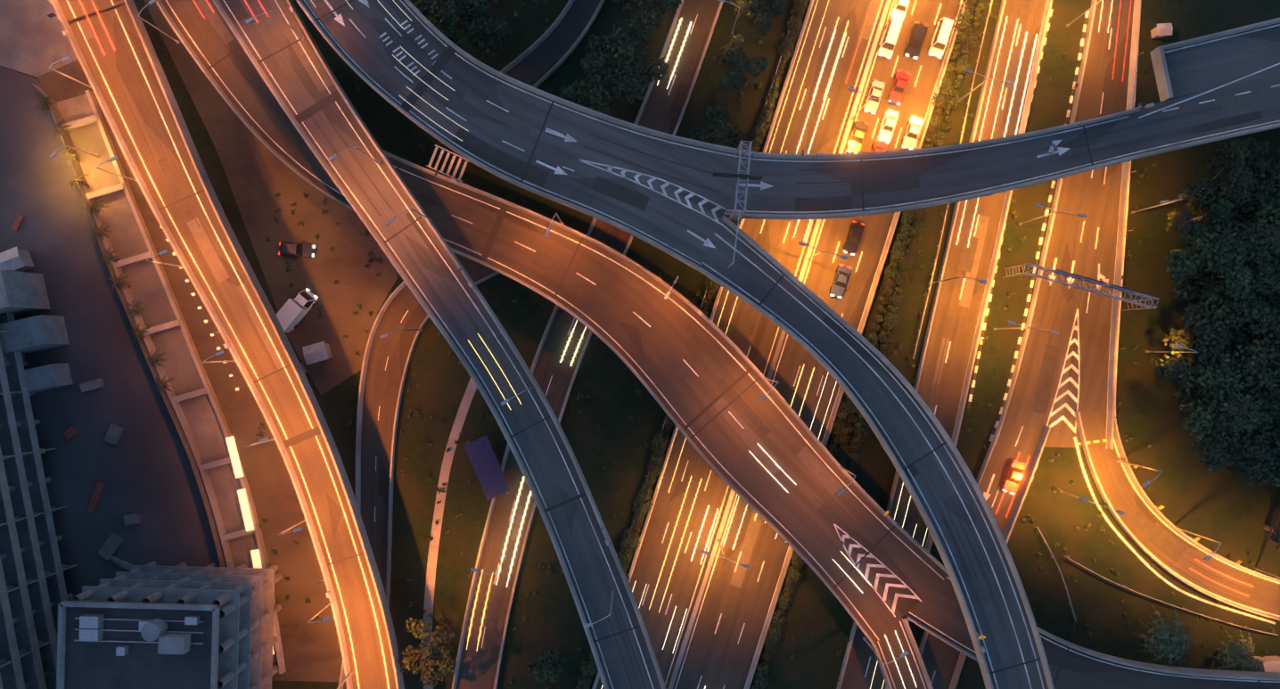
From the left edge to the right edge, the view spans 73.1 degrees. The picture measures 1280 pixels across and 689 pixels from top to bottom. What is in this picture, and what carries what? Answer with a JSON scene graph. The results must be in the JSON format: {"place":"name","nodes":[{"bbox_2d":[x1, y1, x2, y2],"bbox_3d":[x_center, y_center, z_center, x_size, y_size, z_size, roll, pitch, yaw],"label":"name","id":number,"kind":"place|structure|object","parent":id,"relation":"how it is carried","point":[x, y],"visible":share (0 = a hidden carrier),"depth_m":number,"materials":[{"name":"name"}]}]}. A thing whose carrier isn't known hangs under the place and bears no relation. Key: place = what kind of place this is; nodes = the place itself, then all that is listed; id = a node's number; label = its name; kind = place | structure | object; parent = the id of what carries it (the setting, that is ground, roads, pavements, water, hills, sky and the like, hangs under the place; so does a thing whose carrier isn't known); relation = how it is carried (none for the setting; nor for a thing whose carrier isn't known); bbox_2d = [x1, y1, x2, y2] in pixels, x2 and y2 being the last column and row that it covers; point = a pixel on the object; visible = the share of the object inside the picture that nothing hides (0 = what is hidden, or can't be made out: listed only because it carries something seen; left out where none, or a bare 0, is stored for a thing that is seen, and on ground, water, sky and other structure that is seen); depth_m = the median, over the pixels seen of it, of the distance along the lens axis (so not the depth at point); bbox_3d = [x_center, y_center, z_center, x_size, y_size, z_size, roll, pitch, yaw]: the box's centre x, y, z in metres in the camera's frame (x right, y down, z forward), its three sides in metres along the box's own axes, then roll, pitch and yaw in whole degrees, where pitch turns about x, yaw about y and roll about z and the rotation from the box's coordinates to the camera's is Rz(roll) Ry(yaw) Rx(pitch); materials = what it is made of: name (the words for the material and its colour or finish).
{"place":"outdoors","nodes":[
{"label":"outdoors","id":0,"kind":"place"},
{"bbox_2d":[0,312,77,688],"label":"balcony tower","id":1,"kind":"structure","parent":0,"point":[33,593],"depth_m":112.81,"materials":[{"name":"grey concrete"}]},
{"bbox_2d":[212,0,666,688],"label":"elevated road","id":2,"kind":"structure","parent":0,"point":[451,303],"depth_m":106.63,"materials":[{"name":"grey asphalt"}]},
{"bbox_2d":[245,10,305,41],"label":"lamp column","id":3,"kind":"structure","parent":2,"relation":"on","point":[250,20],"depth_m":98.87,"materials":[{"name":"metal"}]},
{"bbox_2d":[328,147,381,165],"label":"lamp column","id":4,"kind":"structure","parent":2,"relation":"on","point":[332,157],"depth_m":97.55,"materials":[{"name":"metal"}]},
{"bbox_2d":[385,208,431,225],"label":"lamp column","id":5,"kind":"structure","parent":2,"relation":"on","point":[389,222],"depth_m":97.06,"materials":[{"name":"metal"}]},
{"bbox_2d":[583,590,614,628],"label":"lamp column","id":6,"kind":"structure","parent":2,"relation":"on","point":[588,625],"depth_m":97.22,"materials":[{"name":"metal"}]},
{"bbox_2d":[295,0,753,270],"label":"elevated road","id":7,"kind":"structure","parent":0,"point":[666,220],"depth_m":105.13,"materials":[{"name":"grey asphalt"}]},
{"bbox_2d":[310,0,467,141],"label":"faint light trails","id":8,"kind":"object","parent":7,"relation":"on","point":[416,76],"visible":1,"depth_m":104.63,"materials":[{"name":"white"}]},
{"bbox_2d":[0,0,1279,688],"bbox_3d":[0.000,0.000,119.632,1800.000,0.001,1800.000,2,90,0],"label":"ground","id":9,"kind":"structure","parent":0,"point":[1223,505],"depth_m":119.63,"materials":[{"name":"green plant"}]},
{"bbox_2d":[0,0,78,77],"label":"building roof","id":10,"kind":"structure","parent":9,"relation":"on","point":[35,41],"depth_m":119.62,"materials":[{"name":"concrete"}]},
{"bbox_2d":[0,65,220,600],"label":"paved ground","id":11,"kind":"structure","parent":9,"relation":"on","point":[143,467],"depth_m":119.63,"materials":[{"name":"grey concrete"}]},
{"bbox_2d":[0,246,34,271],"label":"rooftop box","id":12,"kind":"object","parent":11,"relation":"on","point":[15,258],"visible":0.84,"depth_m":117.11,"materials":[{"name":"metal"}]},
{"bbox_2d":[0,270,73,393],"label":"building podium steps","id":13,"kind":"structure","parent":11,"relation":"on","point":[22,293],"depth_m":115.93,"materials":[{"name":"grey concrete"}]},
{"bbox_2d":[34,96,174,394],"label":"yard palms","id":14,"kind":"object","parent":11,"relation":"on","point":[44,104],"visible":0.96,"depth_m":117.42,"materials":[{"name":"green plant"}]},
{"bbox_2d":[10,82,227,571],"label":"yard clutter","id":15,"kind":"object","parent":11,"relation":"on","point":[110,546],"visible":0.54,"depth_m":118.83,"materials":[{"name":"concrete"}]},
{"bbox_2d":[56,561,282,688],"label":"building","id":16,"kind":"structure","parent":9,"relation":"on","point":[236,609],"depth_m":102.63,"materials":[{"name":"grey concrete"}]},
{"bbox_2d":[73,613,204,656],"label":"roof plant","id":17,"kind":"object","parent":16,"relation":"on","point":[91,627],"visible":1,"depth_m":101.53,"materials":[{"name":"metal"}]},
{"bbox_2d":[37,59,342,681],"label":"dirt verge","id":18,"kind":"structure","parent":9,"relation":"on","point":[311,652],"depth_m":119.62,"materials":[{"name":"brown soil"}]},
{"bbox_2d":[49,90,286,673],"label":"strutted channel","id":19,"kind":"object","parent":18,"relation":"on","point":[197,409],"visible":0.75,"depth_m":119.60,"materials":[{"name":"concrete"}]},
{"bbox_2d":[49,145,99,158],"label":"lamp column","id":20,"kind":"structure","parent":19,"relation":"on","point":[53,154],"depth_m":113.81,"materials":[{"name":"metal"}]},
{"bbox_2d":[225,435,274,654],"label":"light panels","id":21,"kind":"object","parent":19,"relation":"on","point":[242,493],"visible":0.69,"depth_m":118.17,"materials":[{"name":"beige plastic"}]},
{"bbox_2d":[159,225,238,390],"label":"bollards","id":22,"kind":"object","parent":18,"relation":"on","point":[206,321],"visible":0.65,"depth_m":119.23,"materials":[{"name":"beige"}]},
{"bbox_2d":[143,0,399,395],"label":"dirt lot","id":23,"kind":"structure","parent":9,"relation":"on","point":[259,175],"depth_m":119.62,"materials":[{"name":"brown soil"}]},
{"bbox_2d":[278,241,315,258],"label":"car","id":24,"kind":"object","parent":23,"relation":"on","point":[301,250],"visible":1,"depth_m":118.59,"materials":[{"name":"paint"}]},
{"bbox_2d":[276,288,318,332],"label":"white truck","id":25,"kind":"object","parent":23,"relation":"on","point":[291,313],"visible":0.92,"depth_m":117.27,"materials":[{"name":"paint"}]},
{"bbox_2d":[302,341,332,364],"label":"grey shed","id":26,"kind":"structure","parent":23,"relation":"on","point":[316,352],"depth_m":117.28,"materials":[{"name":"metal"}]},
{"bbox_2d":[337,252,500,688],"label":"service road","id":27,"kind":"structure","parent":9,"relation":"on","point":[381,387],"depth_m":119.61,"materials":[{"name":"asphalt"}]},
{"bbox_2d":[397,617,456,688],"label":"trees","id":28,"kind":"object","parent":9,"relation":"on","point":[417,661],"visible":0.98,"depth_m":112.68,"materials":[{"name":"green plant"}]},
{"bbox_2d":[422,377,476,688],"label":"footpath","id":29,"kind":"structure","parent":9,"relation":"on","point":[444,477],"depth_m":119.62,"materials":[{"name":"concrete"}]},
{"bbox_2d":[463,434,510,500],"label":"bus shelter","id":30,"kind":"object","parent":9,"relation":"on","point":[487,468],"visible":1,"depth_m":116.96,"materials":[{"name":"metal"}]},
{"bbox_2d":[470,555,507,574],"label":"lamp column","id":31,"kind":"structure","parent":9,"relation":"on","point":[477,570],"depth_m":110.26,"materials":[{"name":"metal"}]},
{"bbox_2d":[527,647,564,683],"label":"verge trees","id":32,"kind":"object","parent":9,"relation":"on","point":[546,664],"visible":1,"depth_m":115.82,"materials":[{"name":"green plant"}]},
{"bbox_2d":[413,0,681,115],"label":"trees","id":33,"kind":"object","parent":9,"relation":"on","point":[471,18],"visible":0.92,"depth_m":112.80,"materials":[{"name":"green plant"}]},
{"bbox_2d":[500,0,604,88],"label":"road ramp","id":34,"kind":"structure","parent":9,"relation":"on","point":[542,58],"depth_m":119.61,"materials":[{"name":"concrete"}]},
{"bbox_2d":[219,201,885,451],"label":"flyover piers","id":35,"kind":"structure","parent":9,"relation":"on","point":[303,367],"depth_m":119.26,"materials":[{"name":"grey concrete"}]},
{"bbox_2d":[49,0,404,688],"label":"flyover","id":36,"kind":"object","parent":35,"relation":"on","point":[118,62],"visible":0.98,"depth_m":111.63,"materials":[{"name":"concrete"}]},
{"bbox_2d":[49,56,92,88],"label":"lamp column","id":37,"kind":"structure","parent":36,"relation":"on","point":[67,58],"depth_m":104.16,"materials":[{"name":"metal"}]},
{"bbox_2d":[96,155,137,181],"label":"lamp column","id":38,"kind":"structure","parent":36,"relation":"on","point":[114,158],"depth_m":103.98,"materials":[{"name":"metal"}]},
{"bbox_2d":[145,249,183,268],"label":"lamp column","id":39,"kind":"structure","parent":36,"relation":"on","point":[163,252],"depth_m":103.42,"materials":[{"name":"metal"}]},
{"bbox_2d":[202,350,235,362],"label":"lamp column","id":40,"kind":"structure","parent":36,"relation":"on","point":[219,353],"depth_m":102.84,"materials":[{"name":"metal"}]},
{"bbox_2d":[245,436,275,447],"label":"lamp column","id":41,"kind":"structure","parent":36,"relation":"on","point":[265,439],"depth_m":102.09,"materials":[{"name":"metal"}]},
{"bbox_2d":[278,519,305,534],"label":"lamp column","id":42,"kind":"structure","parent":36,"relation":"on","point":[298,529],"depth_m":103.08,"materials":[{"name":"metal"}]},
{"bbox_2d":[306,601,332,623],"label":"lamp column","id":43,"kind":"structure","parent":36,"relation":"on","point":[326,619],"depth_m":102.72,"materials":[{"name":"metal"}]},
{"bbox_2d":[155,0,948,648],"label":"elevated road","id":44,"kind":"structure","parent":35,"relation":"on","point":[614,298],"depth_m":112.63,"materials":[{"name":"asphalt"}]},
{"bbox_2d":[137,0,180,43],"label":"lamp column","id":45,"kind":"structure","parent":44,"relation":"on","point":[151,2],"depth_m":105.75,"materials":[{"name":"metal"}]},
{"bbox_2d":[836,465,856,495],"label":"lamp column","id":46,"kind":"structure","parent":44,"relation":"on","point":[841,492],"depth_m":103.00,"materials":[{"name":"metal"}]},
{"bbox_2d":[862,637,908,664],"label":"lamp column","id":47,"kind":"structure","parent":44,"relation":"on","point":[905,653],"depth_m":104.54,"materials":[{"name":"metal"}]},
{"bbox_2d":[697,214,1054,688],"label":"elevated road","id":48,"kind":"structure","parent":35,"relation":"on","point":[984,592],"depth_m":105.14,"materials":[{"name":"grey asphalt"}]},
{"bbox_2d":[712,140,763,269],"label":"sign gantry","id":49,"kind":"object","parent":48,"relation":"on","point":[738,176],"visible":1,"depth_m":98.38,"materials":[{"name":"metal"}]},
{"bbox_2d":[870,616,933,688],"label":"road","id":50,"kind":"structure","parent":35,"relation":"on","point":[902,664],"depth_m":112.64,"materials":[{"name":"asphalt"}]},
{"bbox_2d":[723,71,1279,219],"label":"elevated road","id":51,"kind":"structure","parent":35,"relation":"on","point":[944,175],"depth_m":105.14,"materials":[{"name":"grey asphalt"}]},
{"bbox_2d":[904,575,1279,688],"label":"road","id":52,"kind":"structure","parent":35,"relation":"on","point":[937,606],"depth_m":112.64,"materials":[{"name":"grey asphalt"}]},
{"bbox_2d":[451,0,722,688],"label":"local road","id":53,"kind":"structure","parent":9,"relation":"on","point":[660,110],"depth_m":119.61,"materials":[{"name":"grey asphalt"}]},
{"bbox_2d":[47,6,1279,652],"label":"roadside clutter","id":54,"kind":"object","parent":9,"relation":"on","point":[769,316],"visible":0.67,"depth_m":109.14,"materials":[{"name":"metal"}]},
{"bbox_2d":[78,0,1279,688],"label":"road patches","id":55,"kind":"object","parent":9,"relation":"on","point":[1164,540],"visible":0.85,"depth_m":112.63,"materials":[{"name":"grey asphalt"}]},
{"bbox_2d":[575,0,853,688],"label":"verge hedge","id":56,"kind":"object","parent":9,"relation":"on","point":[643,504],"visible":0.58,"depth_m":118.60,"materials":[{"name":"green plant"}]},
{"bbox_2d":[700,539,750,568],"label":"lamp column","id":57,"kind":"structure","parent":9,"relation":"on","point":[708,553],"depth_m":107.89,"materials":[{"name":"metal"}]},
{"bbox_2d":[689,0,786,148],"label":"trees","id":58,"kind":"object","parent":9,"relation":"on","point":[734,59],"visible":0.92,"depth_m":114.55,"materials":[{"name":"green plant"}]},
{"bbox_2d":[255,0,1279,688],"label":"verge tufts","id":59,"kind":"object","parent":9,"relation":"on","point":[644,444],"visible":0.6,"depth_m":119.29,"materials":[{"name":"green plant"}]},
{"bbox_2d":[591,0,967,688],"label":"highway","id":60,"kind":"structure","parent":9,"relation":"on","point":[749,603],"depth_m":119.61,"materials":[{"name":"asphalt"}]},
{"bbox_2d":[79,0,1253,688],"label":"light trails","id":61,"kind":"object","parent":60,"relation":"on","point":[734,305],"visible":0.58,"depth_m":119.06,"materials":[{"name":"beige"}]},
{"bbox_2d":[66,0,1279,688],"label":"road markings","id":62,"kind":"object","parent":60,"relation":"on","point":[428,77],"visible":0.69,"depth_m":111.62,"materials":[{"name":"paint"}]},
{"bbox_2d":[667,0,891,688],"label":"barrier","id":63,"kind":"object","parent":60,"relation":"on","point":[776,352],"visible":0.73,"depth_m":118.81,"materials":[{"name":"concrete"}]},
{"bbox_2d":[829,263,851,298],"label":"car","id":64,"kind":"object","parent":60,"relation":"on","point":[838,286],"visible":0.98,"depth_m":118.77,"materials":[{"name":"paint"}]},
{"bbox_2d":[842,221,864,254],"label":"black sedan car","id":65,"kind":"object","parent":60,"relation":"on","point":[851,243],"visible":1,"depth_m":118.77,"materials":[{"name":"paint"}]},
{"bbox_2d":[845,120,868,153],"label":"car","id":66,"kind":"object","parent":60,"relation":"on","point":[858,132],"visible":0.98,"depth_m":118.77,"materials":[{"name":"paint"}]},
{"bbox_2d":[863,79,885,114],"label":"silver sedan car","id":67,"kind":"object","parent":60,"relation":"on","point":[876,87],"visible":1,"depth_m":118.77,"materials":[{"name":"paint"}]},
{"bbox_2d":[870,139,887,152],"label":"red sedan car","id":68,"kind":"object","parent":60,"relation":"on","point":[878,145],"visible":0.33,"depth_m":118.77,"materials":[{"name":"paint"}]},
{"bbox_2d":[877,108,898,143],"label":"white sedan car","id":69,"kind":"object","parent":60,"relation":"on","point":[887,127],"visible":0.96,"depth_m":118.77,"materials":[{"name":"paint"}]},
{"bbox_2d":[877,17,902,58],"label":"white van","id":70,"kind":"object","parent":60,"relation":"on","point":[890,37],"visible":1,"depth_m":117.92,"materials":[{"name":"paint"}]},
{"bbox_2d":[887,70,909,105],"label":"red sedan car","id":71,"kind":"object","parent":60,"relation":"on","point":[898,88],"visible":0.94,"depth_m":118.77,"materials":[{"name":"paint"}]},
{"bbox_2d":[889,0,910,20],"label":"white sedan car","id":72,"kind":"object","parent":60,"relation":"on","point":[899,11],"visible":0.83,"depth_m":118.77,"materials":[{"name":"paint"}]},
{"bbox_2d":[901,115,922,149],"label":"silver sedan car","id":73,"kind":"object","parent":60,"relation":"on","point":[911,134],"visible":0.92,"depth_m":118.77,"materials":[{"name":"paint"}]},
{"bbox_2d":[904,22,927,59],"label":"car","id":74,"kind":"object","parent":60,"relation":"on","point":[915,41],"visible":0.98,"depth_m":118.61,"materials":[{"name":"paint"}]},
{"bbox_2d":[927,16,954,58],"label":"white van","id":75,"kind":"object","parent":60,"relation":"on","point":[938,45],"visible":1,"depth_m":117.97,"materials":[{"name":"paint"}]},
{"bbox_2d":[798,241,848,260],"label":"lamp column","id":76,"kind":"structure","parent":9,"relation":"on","point":[841,256],"depth_m":107.89,"materials":[{"name":"metal"}]},
{"bbox_2d":[847,86,897,119],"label":"lamp column","id":77,"kind":"structure","parent":9,"relation":"on","point":[890,102],"depth_m":107.94,"materials":[{"name":"metal"}]},
{"bbox_2d":[834,0,984,475],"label":"median hedge bushes","id":78,"kind":"object","parent":9,"relation":"on","point":[847,454],"visible":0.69,"depth_m":118.66,"materials":[{"name":"green plant"}]},
{"bbox_2d":[836,0,1052,688],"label":"road","id":79,"kind":"structure","parent":9,"relation":"on","point":[945,307],"depth_m":119.61,"materials":[{"name":"asphalt"}]},
{"bbox_2d":[631,0,1278,635],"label":"guardrails","id":80,"kind":"object","parent":9,"relation":"on","point":[929,292],"visible":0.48,"depth_m":118.86,"materials":[{"name":"metal"}]},
{"bbox_2d":[928,276,986,284],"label":"lamp column","id":81,"kind":"structure","parent":9,"relation":"on","point":[982,281],"depth_m":108.80,"materials":[{"name":"metal"}]},
{"bbox_2d":[918,426,1050,688],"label":"collector road","id":82,"kind":"structure","parent":9,"relation":"on","point":[939,657],"depth_m":119.61,"materials":[{"name":"grey asphalt"}]},
{"bbox_2d":[1001,459,1025,493],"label":"red sedan car","id":83,"kind":"object","parent":82,"relation":"on","point":[1011,482],"visible":0.98,"depth_m":118.77,"materials":[{"name":"paint"}]},
{"bbox_2d":[957,68,1015,103],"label":"lamp column","id":84,"kind":"structure","parent":9,"relation":"on","point":[971,72],"depth_m":108.00,"materials":[{"name":"metal"}]},
{"bbox_2d":[992,320,1058,334],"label":"lamp column","id":85,"kind":"structure","parent":9,"relation":"on","point":[1013,323],"depth_m":108.00,"materials":[{"name":"metal"}]},
{"bbox_2d":[1018,204,1086,225],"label":"lamp column","id":86,"kind":"structure","parent":9,"relation":"on","point":[1042,207],"depth_m":108.03,"materials":[{"name":"metal"}]},
{"bbox_2d":[994,0,1141,449],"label":"collector road","id":87,"kind":"structure","parent":9,"relation":"on","point":[1101,208],"depth_m":119.61,"materials":[{"name":"grey asphalt"}]},
{"bbox_2d":[1001,262,1158,311],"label":"sign gantry","id":88,"kind":"object","parent":9,"relation":"on","point":[1093,282],"visible":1,"depth_m":112.30,"materials":[{"name":"metal"}]},
{"bbox_2d":[1065,0,1102,27],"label":"lamp column","id":89,"kind":"structure","parent":9,"relation":"on","point":[1068,25],"depth_m":115.53,"materials":[{"name":"metal"}]},
{"bbox_2d":[1059,490,1125,515],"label":"lamp column","id":90,"kind":"structure","parent":9,"relation":"on","point":[1086,500],"depth_m":108.94,"materials":[{"name":"metal"}]},
{"bbox_2d":[967,8,1276,624],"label":"road edge markings","id":91,"kind":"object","parent":9,"relation":"on","point":[1021,336],"depth_m":119.47,"materials":[{"name":"paint"}]},
{"bbox_2d":[1116,459,1161,487],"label":"lamp column","id":92,"kind":"structure","parent":9,"relation":"on","point":[1148,482],"depth_m":111.96,"materials":[{"name":"metal"}]},
{"bbox_2d":[1131,198,1182,213],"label":"lamp column","id":93,"kind":"structure","parent":9,"relation":"on","point":[1163,202],"depth_m":112.00,"materials":[{"name":"metal"}]},
{"bbox_2d":[1150,23,1173,39],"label":"utility box","id":94,"kind":"object","parent":9,"relation":"on","point":[1161,30],"visible":1,"depth_m":117.77,"materials":[{"name":"metal"}]},
{"bbox_2d":[1145,344,1197,352],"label":"lamp column","id":95,"kind":"structure","parent":9,"relation":"on","point":[1176,345],"depth_m":111.89,"materials":[{"name":"metal"}]},
{"bbox_2d":[1074,410,1279,620],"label":"curved ramp","id":96,"kind":"structure","parent":9,"relation":"on","point":[1116,488],"depth_m":119.61,"materials":[{"name":"asphalt"}]},
{"bbox_2d":[1131,605,1265,672],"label":"trees","id":97,"kind":"object","parent":9,"relation":"on","point":[1235,662],"visible":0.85,"depth_m":114.30,"materials":[{"name":"green plant"}]},
{"bbox_2d":[1175,527,1221,561],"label":"lamp column","id":98,"kind":"structure","parent":9,"relation":"on","point":[1207,557],"depth_m":111.07,"materials":[{"name":"metal"}]},
{"bbox_2d":[1153,136,1279,489],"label":"forest trees","id":99,"kind":"object","parent":9,"relation":"on","point":[1236,305],"visible":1,"depth_m":110.20,"materials":[{"name":"green plant"}]},
{"bbox_2d":[1251,656,1279,672],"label":"hut bottom","id":100,"kind":"object","parent":9,"relation":"on","point":[1271,664],"visible":0.39,"depth_m":117.13,"materials":[{"name":"metal"}]},
{"bbox_2d":[1263,523,1279,543],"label":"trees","id":101,"kind":"object","parent":9,"relation":"on","point":[1271,529],"visible":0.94,"depth_m":112.06,"materials":[{"name":"green plant"}]},
{"bbox_2d":[1149,17,1279,101],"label":"road ramp","id":102,"kind":"structure","parent":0,"point":[1200,68],"depth_m":105.14,"materials":[{"name":"grey asphalt"}]},
{"bbox_2d":[1154,46,1173,99],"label":"concrete barrier","id":103,"kind":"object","parent":102,"relation":"on","point":[1164,75],"depth_m":104.35,"materials":[{"name":"concrete"}]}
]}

